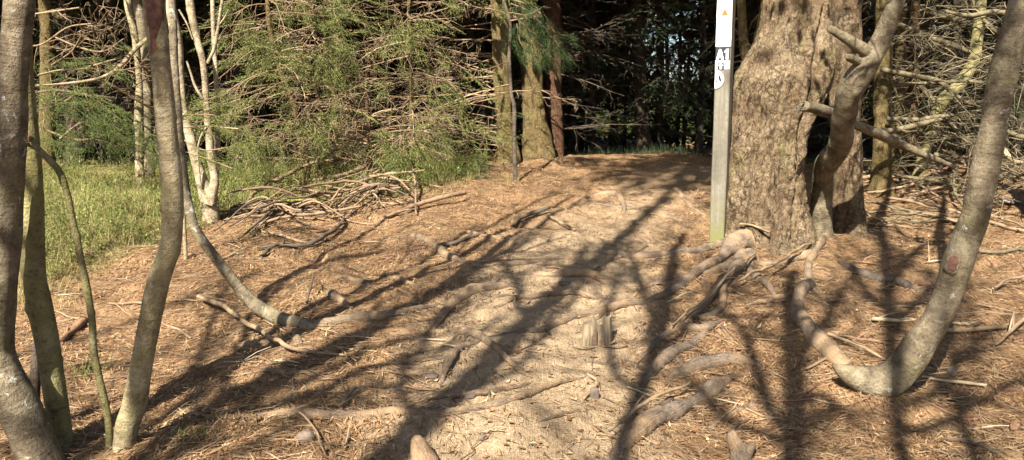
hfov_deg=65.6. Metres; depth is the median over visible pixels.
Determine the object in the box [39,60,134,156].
spruce tree
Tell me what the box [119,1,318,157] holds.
spruce tree
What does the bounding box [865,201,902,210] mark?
fallen branch
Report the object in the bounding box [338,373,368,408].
fallen branch
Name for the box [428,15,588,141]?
spruce tree
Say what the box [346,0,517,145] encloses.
spruce tree
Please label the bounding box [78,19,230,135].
spruce tree
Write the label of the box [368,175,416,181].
fallen branch
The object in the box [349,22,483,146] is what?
spruce tree
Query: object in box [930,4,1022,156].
spruce tree
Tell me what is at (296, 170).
fallen branch
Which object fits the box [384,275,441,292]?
tree root
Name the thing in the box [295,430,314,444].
stone
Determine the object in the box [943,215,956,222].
fallen branch
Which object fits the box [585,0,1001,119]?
sky
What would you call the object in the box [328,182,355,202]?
fallen branch
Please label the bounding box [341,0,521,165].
spruce tree
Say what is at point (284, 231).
fallen branch
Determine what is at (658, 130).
spruce tree
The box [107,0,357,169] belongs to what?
spruce tree
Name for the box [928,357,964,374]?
fallen twig
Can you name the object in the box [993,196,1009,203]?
fallen branch
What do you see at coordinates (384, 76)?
spruce tree
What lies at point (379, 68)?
spruce tree
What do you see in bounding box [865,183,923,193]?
fallen branch
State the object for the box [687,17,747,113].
spruce tree
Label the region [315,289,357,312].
tree root
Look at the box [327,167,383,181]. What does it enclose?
fallen branch
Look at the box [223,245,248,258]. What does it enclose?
fallen twig
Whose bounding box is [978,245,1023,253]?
fallen branch
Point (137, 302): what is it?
fallen branch
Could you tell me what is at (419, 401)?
fallen twig
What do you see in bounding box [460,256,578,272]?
tree root
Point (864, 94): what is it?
spruce tree
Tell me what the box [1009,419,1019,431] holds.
pine cone
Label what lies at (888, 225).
fallen branch
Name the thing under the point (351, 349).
fallen twig
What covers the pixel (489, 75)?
spruce tree
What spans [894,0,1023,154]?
spruce tree
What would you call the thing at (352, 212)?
fallen branch
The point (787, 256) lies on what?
fallen branch
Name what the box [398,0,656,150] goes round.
spruce tree
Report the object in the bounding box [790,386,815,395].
fallen branch
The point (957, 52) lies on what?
spruce tree
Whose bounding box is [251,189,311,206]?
fallen branch
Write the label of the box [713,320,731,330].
fallen twig
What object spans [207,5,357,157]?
spruce tree
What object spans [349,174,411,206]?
fallen branch
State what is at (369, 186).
fallen branch
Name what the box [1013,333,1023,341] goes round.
pine cone
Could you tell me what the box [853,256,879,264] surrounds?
fallen twig
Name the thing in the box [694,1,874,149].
spruce tree
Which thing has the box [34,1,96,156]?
spruce tree
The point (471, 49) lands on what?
spruce tree
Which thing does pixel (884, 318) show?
fallen branch
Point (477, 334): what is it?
tree root
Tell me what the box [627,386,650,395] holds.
fallen twig
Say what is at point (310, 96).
spruce tree
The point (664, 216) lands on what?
tree root
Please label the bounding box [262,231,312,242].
fallen branch
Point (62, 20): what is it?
spruce tree
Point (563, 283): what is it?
stone
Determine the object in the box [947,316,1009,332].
fallen branch
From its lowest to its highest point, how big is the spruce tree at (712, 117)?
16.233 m
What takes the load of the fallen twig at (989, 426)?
on the ground at (632, 326)
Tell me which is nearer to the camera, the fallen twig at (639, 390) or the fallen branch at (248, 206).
the fallen twig at (639, 390)
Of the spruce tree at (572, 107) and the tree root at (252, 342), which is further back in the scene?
the spruce tree at (572, 107)
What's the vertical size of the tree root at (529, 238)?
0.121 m
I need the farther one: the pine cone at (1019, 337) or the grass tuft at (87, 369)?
the pine cone at (1019, 337)
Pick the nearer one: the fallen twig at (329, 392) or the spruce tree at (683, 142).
the fallen twig at (329, 392)
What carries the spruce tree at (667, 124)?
on the ground at (632, 326)
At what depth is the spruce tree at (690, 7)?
15.47 m
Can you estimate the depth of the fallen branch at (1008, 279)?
5.99 m
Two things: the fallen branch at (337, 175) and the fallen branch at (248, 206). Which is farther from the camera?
the fallen branch at (337, 175)
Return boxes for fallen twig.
[55,310,87,323]
[70,404,97,413]
[102,302,137,321]
[150,387,198,394]
[179,398,210,416]
[189,411,232,417]
[194,291,236,302]
[217,404,264,411]
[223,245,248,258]
[224,346,270,361]
[263,319,290,335]
[274,360,299,362]
[309,228,345,231]
[316,391,343,397]
[317,374,348,379]
[334,346,376,353]
[338,218,375,224]
[340,348,356,360]
[359,362,418,367]
[382,370,425,382]
[403,385,439,390]
[405,393,436,406]
[421,338,454,341]
[439,343,467,351]
[480,427,503,432]
[505,321,544,351]
[545,266,562,268]
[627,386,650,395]
[666,291,691,302]
[691,392,739,404]
[701,371,739,379]
[711,402,744,410]
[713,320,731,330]
[729,346,751,349]
[748,336,798,340]
[754,417,790,420]
[771,388,817,401]
[786,409,814,425]
[791,375,826,388]
[821,421,845,434]
[826,296,865,301]
[841,444,877,448]
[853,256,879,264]
[854,359,886,362]
[888,300,928,308]
[917,444,954,452]
[925,242,941,262]
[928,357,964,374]
[930,388,949,392]
[938,394,973,401]
[968,425,1009,438]
[976,303,996,307]
[977,374,1000,378]
[998,444,1023,448]
[999,418,1023,428]
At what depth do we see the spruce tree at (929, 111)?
15.20 m
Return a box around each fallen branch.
[60,317,87,344]
[108,299,206,304]
[160,322,191,338]
[196,294,359,358]
[213,199,296,230]
[220,207,264,211]
[222,203,265,212]
[222,211,247,221]
[224,208,276,220]
[229,183,315,205]
[229,199,307,226]
[230,155,377,207]
[234,185,323,225]
[234,206,313,218]
[237,192,298,238]
[238,196,297,211]
[248,178,287,190]
[248,205,294,213]
[249,204,289,232]
[249,224,310,240]
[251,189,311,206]
[253,184,342,228]
[257,217,349,248]
[258,205,361,224]
[259,243,280,257]
[262,203,302,211]
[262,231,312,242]
[265,176,309,198]
[269,211,331,220]
[279,198,326,205]
[281,209,328,211]
[285,196,349,214]
[285,200,343,216]
[285,411,324,452]
[286,187,356,198]
[290,185,333,206]
[290,196,330,205]
[291,161,394,188]
[291,185,349,191]
[293,198,333,212]
[294,185,332,196]
[300,273,316,303]
[301,180,393,194]
[303,203,326,212]
[322,192,386,202]
[324,185,355,190]
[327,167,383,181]
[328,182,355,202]
[329,177,358,206]
[331,164,409,213]
[334,187,400,208]
[334,194,377,205]
[334,415,352,447]
[336,181,418,201]
[338,181,396,199]
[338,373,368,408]
[341,179,385,206]
[345,192,405,203]
[345,197,375,218]
[346,169,409,197]
[347,168,424,185]
[347,181,405,199]
[348,171,397,214]
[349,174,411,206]
[353,199,420,211]
[356,148,399,187]
[359,170,377,198]
[362,192,391,214]
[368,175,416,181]
[373,172,416,195]
[374,197,399,205]
[377,198,414,205]
[383,191,466,217]
[404,157,417,213]
[417,180,444,187]
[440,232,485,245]
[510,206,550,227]
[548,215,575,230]
[572,345,627,351]
[583,373,599,399]
[608,381,692,431]
[672,252,756,326]
[725,416,752,433]
[731,243,811,285]
[739,222,770,232]
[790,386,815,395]
[803,348,846,370]
[827,332,884,359]
[829,331,894,344]
[863,169,902,173]
[865,123,963,164]
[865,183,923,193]
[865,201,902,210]
[866,210,895,213]
[866,213,894,223]
[866,216,921,219]
[867,223,928,229]
[868,167,965,188]
[870,312,916,321]
[876,214,912,225]
[879,189,942,202]
[882,197,937,208]
[887,204,955,223]
[891,209,950,214]
[892,175,961,207]
[895,183,922,188]
[898,153,970,195]
[900,185,936,191]
[902,194,960,213]
[903,216,938,222]
[905,186,951,195]
[910,211,958,216]
[912,218,957,224]
[919,134,972,150]
[921,375,986,387]
[922,209,950,218]
[925,185,963,192]
[928,422,1023,456]
[933,141,965,166]
[943,165,1009,173]
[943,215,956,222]
[947,176,1022,181]
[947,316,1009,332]
[949,165,962,205]
[951,322,973,324]
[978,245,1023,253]
[989,220,1023,231]
[991,209,1023,227]
[991,210,1015,217]
[992,275,1023,288]
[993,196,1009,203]
[993,309,1023,346]
[1002,199,1021,201]
[1003,148,1023,166]
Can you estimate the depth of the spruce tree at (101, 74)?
13.51 m
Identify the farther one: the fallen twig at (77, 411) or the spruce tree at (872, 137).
the spruce tree at (872, 137)
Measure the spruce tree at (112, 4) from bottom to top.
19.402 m
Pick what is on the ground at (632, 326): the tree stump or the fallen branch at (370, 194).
the tree stump
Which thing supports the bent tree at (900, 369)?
on the ground at (632, 326)
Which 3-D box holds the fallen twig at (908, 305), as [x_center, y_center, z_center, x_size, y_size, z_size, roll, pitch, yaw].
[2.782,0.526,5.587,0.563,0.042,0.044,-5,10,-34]
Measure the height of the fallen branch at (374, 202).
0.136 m
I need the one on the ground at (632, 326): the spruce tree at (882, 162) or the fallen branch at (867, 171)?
the spruce tree at (882, 162)
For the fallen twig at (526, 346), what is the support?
on the ground at (632, 326)
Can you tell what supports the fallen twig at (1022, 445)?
on the ground at (632, 326)
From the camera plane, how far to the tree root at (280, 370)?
4.33 m
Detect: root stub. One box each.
[410,435,438,459]
[727,429,755,459]
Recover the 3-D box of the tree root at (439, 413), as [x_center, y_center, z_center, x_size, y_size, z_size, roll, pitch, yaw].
[-0.329,0.884,4.014,2.049,0.100,0.653,-4,9,-26]
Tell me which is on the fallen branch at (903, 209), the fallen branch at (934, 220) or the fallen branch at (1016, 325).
the fallen branch at (934, 220)
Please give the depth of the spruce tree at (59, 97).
17.78 m
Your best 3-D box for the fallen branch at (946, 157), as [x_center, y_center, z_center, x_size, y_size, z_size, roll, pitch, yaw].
[5.255,-1.177,10.718,0.353,0.507,1.784,-2,8,-17]
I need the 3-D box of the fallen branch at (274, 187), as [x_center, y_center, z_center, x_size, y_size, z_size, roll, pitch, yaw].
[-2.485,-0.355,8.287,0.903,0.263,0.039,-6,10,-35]
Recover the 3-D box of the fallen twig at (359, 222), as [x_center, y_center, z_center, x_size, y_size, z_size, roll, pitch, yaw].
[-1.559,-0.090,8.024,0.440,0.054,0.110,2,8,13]
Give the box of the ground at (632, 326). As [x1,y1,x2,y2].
[0,124,1023,459]
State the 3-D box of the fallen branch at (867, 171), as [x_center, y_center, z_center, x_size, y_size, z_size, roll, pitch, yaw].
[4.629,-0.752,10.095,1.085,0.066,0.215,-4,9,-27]
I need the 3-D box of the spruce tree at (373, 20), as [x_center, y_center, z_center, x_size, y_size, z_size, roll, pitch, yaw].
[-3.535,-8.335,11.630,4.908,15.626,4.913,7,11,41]
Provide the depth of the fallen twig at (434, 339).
4.86 m
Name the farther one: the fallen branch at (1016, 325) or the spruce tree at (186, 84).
the spruce tree at (186, 84)
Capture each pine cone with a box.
[67,360,91,369]
[381,254,393,259]
[409,243,425,249]
[947,389,967,398]
[958,413,981,420]
[996,387,1020,394]
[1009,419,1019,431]
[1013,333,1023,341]
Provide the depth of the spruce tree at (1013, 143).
17.59 m
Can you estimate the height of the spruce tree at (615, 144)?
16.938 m
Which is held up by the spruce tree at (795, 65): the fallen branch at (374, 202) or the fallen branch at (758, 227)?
the fallen branch at (758, 227)
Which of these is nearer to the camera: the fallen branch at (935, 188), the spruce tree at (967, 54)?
the fallen branch at (935, 188)
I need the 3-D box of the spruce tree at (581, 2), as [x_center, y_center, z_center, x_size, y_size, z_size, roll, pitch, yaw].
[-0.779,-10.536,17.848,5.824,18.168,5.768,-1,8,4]
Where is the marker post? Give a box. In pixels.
[709,0,735,242]
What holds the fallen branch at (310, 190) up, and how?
on the fallen branch at (314, 196)
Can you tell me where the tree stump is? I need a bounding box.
[581,314,611,347]
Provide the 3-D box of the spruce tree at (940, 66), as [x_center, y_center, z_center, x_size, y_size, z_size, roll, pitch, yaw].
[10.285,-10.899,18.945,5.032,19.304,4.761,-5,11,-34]
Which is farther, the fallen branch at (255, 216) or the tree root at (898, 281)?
the fallen branch at (255, 216)
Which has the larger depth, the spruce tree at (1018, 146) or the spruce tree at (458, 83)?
the spruce tree at (458, 83)
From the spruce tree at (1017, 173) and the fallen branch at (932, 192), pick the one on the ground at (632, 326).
the spruce tree at (1017, 173)
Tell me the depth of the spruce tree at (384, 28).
15.51 m
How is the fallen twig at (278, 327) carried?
on the ground at (632, 326)
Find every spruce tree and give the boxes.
[0,0,129,115]
[0,0,204,159]
[0,0,213,172]
[0,0,232,169]
[0,2,132,148]
[1,0,183,158]
[1,0,231,160]
[32,0,231,149]
[33,0,158,175]
[33,0,207,159]
[33,30,135,159]
[33,40,135,150]
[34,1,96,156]
[34,24,128,158]
[35,0,300,171]
[35,0,302,162]
[36,0,207,164]
[37,0,348,160]
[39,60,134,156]
[75,0,296,159]
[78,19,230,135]
[81,0,393,171]
[83,41,192,131]
[100,0,358,161]
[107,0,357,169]
[118,0,348,160]
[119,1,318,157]
[121,45,291,154]
[146,0,404,186]
[184,0,446,173]
[185,0,459,172]
[186,0,402,174]
[200,0,430,158]
[202,8,414,156]
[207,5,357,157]
[222,0,405,166]
[222,0,432,189]
[251,5,480,152]
[252,0,522,152]
[252,42,465,180]
[258,0,489,160]
[261,0,491,163]
[270,51,414,153]
[287,18,458,146]
[296,0,540,184]
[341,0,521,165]
[341,0,587,149]
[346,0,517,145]
[348,0,545,155]
[348,26,490,150]
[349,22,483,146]
[350,0,590,158]
[351,5,519,150]
[351,63,461,148]
[373,0,657,152]
[381,0,612,146]
[381,25,518,139]
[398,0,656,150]
[399,0,603,150]
[416,0,652,150]
[426,5,600,148]
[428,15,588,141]
[455,0,671,152]
[457,14,519,138]
[459,0,583,181]
[474,0,747,150]
[478,1,632,148]
[489,0,870,337]
[503,0,579,160]
[512,2,655,151]
[519,0,684,153]
[519,19,603,148]
[542,0,666,156]
[562,2,697,149]
[562,3,606,150]
[564,0,708,150]
[565,0,737,148]
[565,6,619,150]
[574,4,708,149]
[576,0,716,149]
[603,11,750,150]
[603,17,709,146]
[623,0,758,153]
[627,0,923,161]
[642,0,874,138]
[645,3,708,146]
[646,0,751,148]
[655,0,874,140]
[663,1,758,147]
[671,0,946,136]
[671,1,759,140]
[675,11,751,147]
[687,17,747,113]
[690,0,762,75]
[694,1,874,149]
[808,0,921,152]
[808,6,945,145]
[809,0,1023,154]
[810,2,894,156]
[810,24,874,153]
[817,0,1023,162]
[825,0,1022,146]
[861,0,1012,185]
[861,0,1023,191]
[861,0,1023,204]
[861,6,894,157]
[861,6,963,151]
[862,0,1023,170]
[866,0,1015,153]
[867,0,1020,155]
[871,0,1023,222]
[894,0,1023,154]
[920,0,1004,153]
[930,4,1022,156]
[931,1,1023,159]
[933,51,1023,130]
[940,0,1023,153]
[959,2,1023,150]
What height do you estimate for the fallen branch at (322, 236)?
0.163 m
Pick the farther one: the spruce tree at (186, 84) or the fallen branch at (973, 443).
the spruce tree at (186, 84)
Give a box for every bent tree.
[738,0,955,319]
[785,0,1023,396]
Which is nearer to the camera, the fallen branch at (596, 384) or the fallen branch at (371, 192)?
the fallen branch at (596, 384)
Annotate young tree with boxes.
[28,133,112,449]
[168,0,447,355]
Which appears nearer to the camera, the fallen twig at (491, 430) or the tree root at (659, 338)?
the fallen twig at (491, 430)
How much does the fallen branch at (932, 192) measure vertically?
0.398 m
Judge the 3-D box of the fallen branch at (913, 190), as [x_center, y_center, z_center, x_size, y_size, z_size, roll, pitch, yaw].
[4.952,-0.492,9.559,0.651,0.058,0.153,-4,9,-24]
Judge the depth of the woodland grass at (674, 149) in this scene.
13.92 m
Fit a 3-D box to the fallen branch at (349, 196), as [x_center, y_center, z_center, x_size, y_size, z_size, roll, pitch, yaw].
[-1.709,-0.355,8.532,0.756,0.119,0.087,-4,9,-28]
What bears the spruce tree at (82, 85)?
on the ground at (632, 326)
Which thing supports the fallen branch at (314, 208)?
on the ground at (632, 326)
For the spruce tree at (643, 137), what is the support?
on the ground at (632, 326)
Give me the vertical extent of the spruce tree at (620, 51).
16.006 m
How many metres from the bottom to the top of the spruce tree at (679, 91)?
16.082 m
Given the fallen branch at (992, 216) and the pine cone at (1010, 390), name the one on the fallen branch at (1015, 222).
the fallen branch at (992, 216)
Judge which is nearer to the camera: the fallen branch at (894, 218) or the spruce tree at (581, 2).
the fallen branch at (894, 218)
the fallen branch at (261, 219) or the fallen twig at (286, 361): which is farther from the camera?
the fallen branch at (261, 219)
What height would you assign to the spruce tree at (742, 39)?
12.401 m
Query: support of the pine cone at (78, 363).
on the ground at (632, 326)
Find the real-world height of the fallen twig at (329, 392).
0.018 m
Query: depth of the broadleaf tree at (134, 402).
3.40 m
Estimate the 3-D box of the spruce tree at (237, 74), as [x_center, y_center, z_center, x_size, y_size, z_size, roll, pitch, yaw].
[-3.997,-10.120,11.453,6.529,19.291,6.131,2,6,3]
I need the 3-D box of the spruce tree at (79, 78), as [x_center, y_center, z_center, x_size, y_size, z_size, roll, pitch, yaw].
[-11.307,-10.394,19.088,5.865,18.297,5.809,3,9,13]
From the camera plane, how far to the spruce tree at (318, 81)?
9.74 m
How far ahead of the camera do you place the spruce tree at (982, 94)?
16.33 m
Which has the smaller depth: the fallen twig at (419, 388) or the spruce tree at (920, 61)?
the fallen twig at (419, 388)
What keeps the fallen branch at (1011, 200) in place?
on the ground at (632, 326)
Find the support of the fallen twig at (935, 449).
on the ground at (632, 326)
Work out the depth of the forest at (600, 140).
38.12 m
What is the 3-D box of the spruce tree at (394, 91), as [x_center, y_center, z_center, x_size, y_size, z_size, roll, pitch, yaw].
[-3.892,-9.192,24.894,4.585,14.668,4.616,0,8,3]
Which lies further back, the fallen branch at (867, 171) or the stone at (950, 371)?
the fallen branch at (867, 171)
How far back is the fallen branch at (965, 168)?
10.36 m
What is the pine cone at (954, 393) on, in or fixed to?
on the ground at (632, 326)
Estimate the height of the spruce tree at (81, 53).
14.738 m
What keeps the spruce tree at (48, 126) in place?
on the ground at (632, 326)
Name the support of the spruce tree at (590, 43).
on the ground at (632, 326)
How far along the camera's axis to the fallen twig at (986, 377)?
4.59 m
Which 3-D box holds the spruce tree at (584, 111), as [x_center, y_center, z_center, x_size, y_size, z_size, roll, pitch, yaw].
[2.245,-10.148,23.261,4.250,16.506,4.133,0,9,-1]
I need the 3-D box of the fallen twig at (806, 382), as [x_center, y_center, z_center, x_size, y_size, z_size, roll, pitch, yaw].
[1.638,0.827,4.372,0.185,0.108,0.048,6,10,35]
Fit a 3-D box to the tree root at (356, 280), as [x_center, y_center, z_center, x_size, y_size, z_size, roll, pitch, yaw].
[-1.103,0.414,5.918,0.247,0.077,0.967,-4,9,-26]
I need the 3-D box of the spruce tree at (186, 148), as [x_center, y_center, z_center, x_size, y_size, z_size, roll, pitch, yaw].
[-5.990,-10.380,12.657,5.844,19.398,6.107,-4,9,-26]
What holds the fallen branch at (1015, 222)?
on the ground at (632, 326)
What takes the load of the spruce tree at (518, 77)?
on the ground at (632, 326)
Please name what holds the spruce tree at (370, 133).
on the ground at (632, 326)
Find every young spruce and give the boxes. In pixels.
[156,89,259,259]
[467,155,496,179]
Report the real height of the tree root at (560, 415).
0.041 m
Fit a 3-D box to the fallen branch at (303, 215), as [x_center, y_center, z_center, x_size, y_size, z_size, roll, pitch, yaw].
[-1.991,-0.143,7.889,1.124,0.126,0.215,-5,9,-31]
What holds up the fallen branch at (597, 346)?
on the ground at (632, 326)
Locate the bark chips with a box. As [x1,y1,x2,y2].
[2,159,1023,459]
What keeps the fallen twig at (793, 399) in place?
on the ground at (632, 326)
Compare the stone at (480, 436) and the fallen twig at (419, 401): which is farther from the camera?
the fallen twig at (419, 401)
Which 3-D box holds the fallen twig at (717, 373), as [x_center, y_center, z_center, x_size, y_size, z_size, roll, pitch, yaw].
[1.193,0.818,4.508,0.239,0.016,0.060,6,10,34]
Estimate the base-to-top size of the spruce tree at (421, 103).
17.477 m
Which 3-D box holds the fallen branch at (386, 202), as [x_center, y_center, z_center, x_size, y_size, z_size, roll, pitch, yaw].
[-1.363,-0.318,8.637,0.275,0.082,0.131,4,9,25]
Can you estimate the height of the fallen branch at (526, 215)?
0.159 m
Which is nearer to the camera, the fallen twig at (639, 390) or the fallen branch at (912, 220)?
the fallen twig at (639, 390)
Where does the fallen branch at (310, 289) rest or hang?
on the ground at (632, 326)
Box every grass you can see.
[16,144,525,321]
[564,142,1023,165]
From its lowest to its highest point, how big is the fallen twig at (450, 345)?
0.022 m
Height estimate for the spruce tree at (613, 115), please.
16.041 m
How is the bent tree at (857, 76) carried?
on the ground at (632, 326)
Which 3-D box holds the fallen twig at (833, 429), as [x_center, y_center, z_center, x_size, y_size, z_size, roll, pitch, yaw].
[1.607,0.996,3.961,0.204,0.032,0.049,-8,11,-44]
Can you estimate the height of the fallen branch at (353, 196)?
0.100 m
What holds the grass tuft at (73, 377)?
on the ground at (632, 326)
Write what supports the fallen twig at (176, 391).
on the ground at (632, 326)
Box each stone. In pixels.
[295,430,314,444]
[424,372,437,378]
[463,394,475,398]
[478,434,487,439]
[558,281,570,285]
[590,387,598,398]
[945,367,957,376]
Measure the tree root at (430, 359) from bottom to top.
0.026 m
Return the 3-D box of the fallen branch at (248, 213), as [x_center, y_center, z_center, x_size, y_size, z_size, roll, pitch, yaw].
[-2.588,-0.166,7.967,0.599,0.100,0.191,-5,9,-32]
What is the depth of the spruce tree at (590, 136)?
14.74 m
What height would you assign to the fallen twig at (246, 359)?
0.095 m
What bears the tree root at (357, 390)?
on the ground at (632, 326)
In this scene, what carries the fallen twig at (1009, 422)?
on the ground at (632, 326)
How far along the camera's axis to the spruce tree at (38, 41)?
16.10 m
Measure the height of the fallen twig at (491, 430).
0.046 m
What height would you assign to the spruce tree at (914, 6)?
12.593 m
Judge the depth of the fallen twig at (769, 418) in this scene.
4.10 m
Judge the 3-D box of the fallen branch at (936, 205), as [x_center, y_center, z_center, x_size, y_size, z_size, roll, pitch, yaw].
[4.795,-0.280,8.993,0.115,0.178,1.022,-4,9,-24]
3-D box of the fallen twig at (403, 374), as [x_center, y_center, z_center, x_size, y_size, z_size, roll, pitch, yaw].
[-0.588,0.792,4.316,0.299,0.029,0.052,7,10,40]
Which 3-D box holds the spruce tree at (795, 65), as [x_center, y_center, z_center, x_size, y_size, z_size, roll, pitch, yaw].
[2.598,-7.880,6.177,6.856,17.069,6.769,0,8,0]
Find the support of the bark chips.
on the ground at (632, 326)
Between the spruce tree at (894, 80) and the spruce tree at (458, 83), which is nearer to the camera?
the spruce tree at (894, 80)
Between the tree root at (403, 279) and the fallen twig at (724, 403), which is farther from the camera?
the tree root at (403, 279)
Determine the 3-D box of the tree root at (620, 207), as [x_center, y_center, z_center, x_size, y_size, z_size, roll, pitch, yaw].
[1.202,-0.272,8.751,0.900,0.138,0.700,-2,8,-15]
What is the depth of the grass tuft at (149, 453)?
3.49 m
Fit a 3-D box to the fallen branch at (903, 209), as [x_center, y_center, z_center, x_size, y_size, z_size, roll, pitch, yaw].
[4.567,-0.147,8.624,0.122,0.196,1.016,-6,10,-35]
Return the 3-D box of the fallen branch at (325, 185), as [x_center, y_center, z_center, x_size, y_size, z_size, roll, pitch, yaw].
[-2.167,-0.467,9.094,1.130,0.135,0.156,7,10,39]
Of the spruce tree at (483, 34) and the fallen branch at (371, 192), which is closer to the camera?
the fallen branch at (371, 192)
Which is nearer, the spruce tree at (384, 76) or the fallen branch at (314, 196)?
the fallen branch at (314, 196)
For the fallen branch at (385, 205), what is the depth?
8.52 m
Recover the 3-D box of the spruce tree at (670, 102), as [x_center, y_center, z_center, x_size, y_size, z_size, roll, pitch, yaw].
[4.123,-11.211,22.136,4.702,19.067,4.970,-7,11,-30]
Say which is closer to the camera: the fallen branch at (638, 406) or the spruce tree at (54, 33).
the fallen branch at (638, 406)
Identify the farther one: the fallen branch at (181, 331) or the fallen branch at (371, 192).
the fallen branch at (371, 192)
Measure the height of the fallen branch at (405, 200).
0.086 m
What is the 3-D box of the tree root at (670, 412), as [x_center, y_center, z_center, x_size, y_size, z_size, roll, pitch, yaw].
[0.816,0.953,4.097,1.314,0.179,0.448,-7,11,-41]
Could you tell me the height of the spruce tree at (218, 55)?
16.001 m
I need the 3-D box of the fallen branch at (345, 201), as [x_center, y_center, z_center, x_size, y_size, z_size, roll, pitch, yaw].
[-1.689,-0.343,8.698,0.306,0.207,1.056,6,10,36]
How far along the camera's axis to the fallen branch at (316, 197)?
8.47 m
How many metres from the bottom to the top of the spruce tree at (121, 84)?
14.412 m
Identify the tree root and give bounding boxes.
[235,339,271,346]
[236,359,585,420]
[239,362,330,377]
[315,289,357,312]
[331,273,382,296]
[348,385,368,397]
[377,231,472,266]
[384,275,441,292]
[406,341,480,389]
[406,358,443,362]
[421,282,516,329]
[422,381,532,404]
[434,326,541,379]
[450,230,563,245]
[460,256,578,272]
[488,289,613,312]
[501,268,617,280]
[539,409,592,421]
[577,198,662,211]
[586,361,629,371]
[589,190,635,213]
[591,237,675,270]
[609,374,738,459]
[612,237,666,247]
[614,396,673,459]
[625,220,702,230]
[636,330,709,396]
[642,320,754,355]
[645,213,700,222]
[667,352,779,384]
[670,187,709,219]
[702,394,834,437]
[837,261,924,291]
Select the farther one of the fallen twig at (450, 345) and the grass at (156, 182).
the grass at (156, 182)
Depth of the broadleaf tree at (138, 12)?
10.39 m
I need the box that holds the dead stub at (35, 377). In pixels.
[30,340,40,396]
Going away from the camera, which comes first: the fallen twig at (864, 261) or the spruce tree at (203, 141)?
the fallen twig at (864, 261)
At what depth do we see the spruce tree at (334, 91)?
11.14 m
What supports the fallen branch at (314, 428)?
on the ground at (632, 326)
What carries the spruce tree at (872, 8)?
on the ground at (632, 326)
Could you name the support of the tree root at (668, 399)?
on the ground at (632, 326)
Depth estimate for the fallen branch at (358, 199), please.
8.72 m
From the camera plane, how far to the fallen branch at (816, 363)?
4.62 m
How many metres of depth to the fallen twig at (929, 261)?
6.54 m
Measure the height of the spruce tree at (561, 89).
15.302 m
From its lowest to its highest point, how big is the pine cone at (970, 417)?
0.048 m
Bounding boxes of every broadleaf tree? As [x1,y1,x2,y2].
[0,0,66,459]
[20,39,74,447]
[112,0,183,452]
[124,0,144,184]
[132,0,155,181]
[166,0,228,222]
[911,0,986,189]
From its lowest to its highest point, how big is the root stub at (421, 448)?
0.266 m
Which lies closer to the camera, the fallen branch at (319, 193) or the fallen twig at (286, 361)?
the fallen twig at (286, 361)
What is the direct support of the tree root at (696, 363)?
on the ground at (632, 326)
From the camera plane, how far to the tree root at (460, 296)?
5.53 m
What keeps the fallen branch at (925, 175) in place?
on the ground at (632, 326)
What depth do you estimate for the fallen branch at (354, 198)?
8.47 m
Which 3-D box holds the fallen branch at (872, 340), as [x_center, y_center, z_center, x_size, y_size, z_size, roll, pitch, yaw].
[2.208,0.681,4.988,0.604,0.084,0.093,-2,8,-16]
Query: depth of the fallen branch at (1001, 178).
9.90 m
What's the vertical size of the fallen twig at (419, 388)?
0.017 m
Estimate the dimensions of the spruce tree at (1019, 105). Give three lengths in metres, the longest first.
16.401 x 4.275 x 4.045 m
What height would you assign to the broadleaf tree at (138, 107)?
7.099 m
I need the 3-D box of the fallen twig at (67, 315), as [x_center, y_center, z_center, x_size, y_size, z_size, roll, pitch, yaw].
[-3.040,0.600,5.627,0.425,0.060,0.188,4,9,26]
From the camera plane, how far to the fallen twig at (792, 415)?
4.10 m
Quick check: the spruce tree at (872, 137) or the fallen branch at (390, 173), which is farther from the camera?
the spruce tree at (872, 137)
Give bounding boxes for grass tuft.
[63,353,121,379]
[66,369,83,385]
[121,443,172,459]
[153,422,195,447]
[177,421,220,441]
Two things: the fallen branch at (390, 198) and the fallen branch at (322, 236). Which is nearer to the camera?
the fallen branch at (322, 236)
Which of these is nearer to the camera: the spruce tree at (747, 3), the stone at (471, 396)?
the stone at (471, 396)
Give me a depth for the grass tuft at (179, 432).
3.59 m
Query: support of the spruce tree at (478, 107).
on the ground at (632, 326)
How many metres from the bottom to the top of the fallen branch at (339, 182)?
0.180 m
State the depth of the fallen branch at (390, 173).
9.21 m
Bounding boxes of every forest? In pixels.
[35,1,1023,157]
[85,2,1019,148]
[257,72,920,136]
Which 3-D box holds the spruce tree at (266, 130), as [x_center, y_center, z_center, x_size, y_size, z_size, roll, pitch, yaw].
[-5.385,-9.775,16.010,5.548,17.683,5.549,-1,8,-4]
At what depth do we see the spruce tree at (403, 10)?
15.70 m
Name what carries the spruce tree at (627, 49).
on the ground at (632, 326)
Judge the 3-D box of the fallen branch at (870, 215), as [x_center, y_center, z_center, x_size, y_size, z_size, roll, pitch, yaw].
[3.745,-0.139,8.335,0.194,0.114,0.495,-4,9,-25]
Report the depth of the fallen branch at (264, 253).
6.92 m
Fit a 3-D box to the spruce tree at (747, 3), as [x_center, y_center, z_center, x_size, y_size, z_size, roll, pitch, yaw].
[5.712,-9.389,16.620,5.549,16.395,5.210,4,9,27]
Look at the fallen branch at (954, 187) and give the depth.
9.25 m

